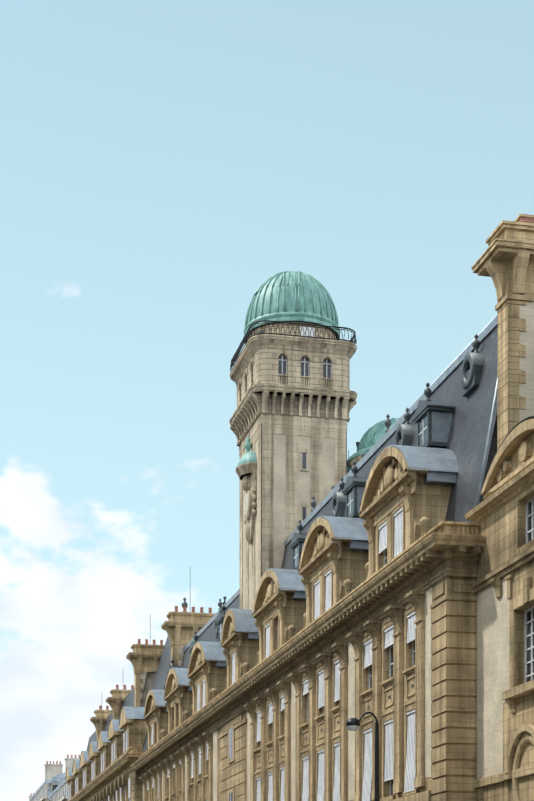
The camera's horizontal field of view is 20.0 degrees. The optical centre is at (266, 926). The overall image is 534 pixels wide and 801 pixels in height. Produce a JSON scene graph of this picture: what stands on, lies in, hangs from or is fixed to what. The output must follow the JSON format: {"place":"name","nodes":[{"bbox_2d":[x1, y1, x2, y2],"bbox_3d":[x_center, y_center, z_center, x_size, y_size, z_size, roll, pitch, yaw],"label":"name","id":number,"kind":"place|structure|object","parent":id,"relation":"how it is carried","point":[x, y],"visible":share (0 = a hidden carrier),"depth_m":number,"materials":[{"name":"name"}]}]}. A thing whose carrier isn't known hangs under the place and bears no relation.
{"place":"outdoors","nodes":[
{"label":"outdoors","id":0,"kind":"place"},
{"bbox_2d":[65,597,187,800],"bbox_3d":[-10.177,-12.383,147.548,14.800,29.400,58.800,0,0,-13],"label":"building","id":1,"kind":"structure","parent":0,"point":[101,769],"depth_m":130.49,"materials":[{"name":"beige stone"}]},
{"bbox_2d":[0,0,533,800],"label":"sky","id":2,"kind":"structure","parent":0,"point":[162,161],"materials":[{"name":"blue"}]},
{"bbox_2d":[131,521,485,800],"bbox_3d":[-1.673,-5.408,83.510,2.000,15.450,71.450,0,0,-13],"label":"building facade","id":3,"kind":"structure","parent":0,"point":[390,643],"depth_m":58.75,"materials":[{"name":"beige stone"}]},
{"bbox_2d":[144,214,533,792],"bbox_3d":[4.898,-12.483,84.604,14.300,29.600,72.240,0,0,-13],"label":"roof","id":4,"kind":"structure","parent":3,"relation":"on","point":[420,468],"depth_m":56.58,"materials":[{"name":"grey metal"}]},
{"bbox_2d":[229,271,356,608],"bbox_3d":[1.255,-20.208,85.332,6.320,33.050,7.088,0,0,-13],"label":"tower","id":5,"kind":"structure","parent":4,"relation":"on","point":[296,395],"depth_m":82.65,"materials":[{"name":"stone"}]},
{"bbox_2d":[347,417,398,473],"bbox_3d":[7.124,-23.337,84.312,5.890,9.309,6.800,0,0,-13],"label":"cupola","id":6,"kind":"object","parent":4,"relation":"on","point":[372,436],"visible":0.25,"depth_m":82.44,"materials":[{"name":"metal"}]},
{"bbox_2d":[465,416,533,800],"bbox_3d":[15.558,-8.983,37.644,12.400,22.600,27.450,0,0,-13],"label":"building","id":7,"kind":"structure","parent":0,"point":[502,513],"depth_m":46.91,"materials":[{"name":"beige stone"}]},
{"label":"ground","id":8,"kind":"structure","parent":0,"visible":0},
{"bbox_2d":[30,761,64,800],"bbox_3d":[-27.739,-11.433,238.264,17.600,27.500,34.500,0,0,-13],"label":"distant building","id":9,"kind":"structure","parent":8,"relation":"on","point":[54,776],"depth_m":229.86,"materials":[{"name":"stone"}]},
{"bbox_2d":[48,754,79,800],"bbox_3d":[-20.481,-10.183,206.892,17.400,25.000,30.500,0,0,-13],"label":"distant building","id":10,"kind":"structure","parent":8,"relation":"on","point":[59,792],"depth_m":199.45,"materials":[{"name":"stone"}]},
{"bbox_2d":[346,712,378,800],"bbox_3d":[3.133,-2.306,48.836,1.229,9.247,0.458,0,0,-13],"label":"street lamp","id":11,"kind":"object","parent":8,"relation":"on","point":[352,724],"visible":1,"depth_m":48.86,"materials":[{"name":"black metal"}]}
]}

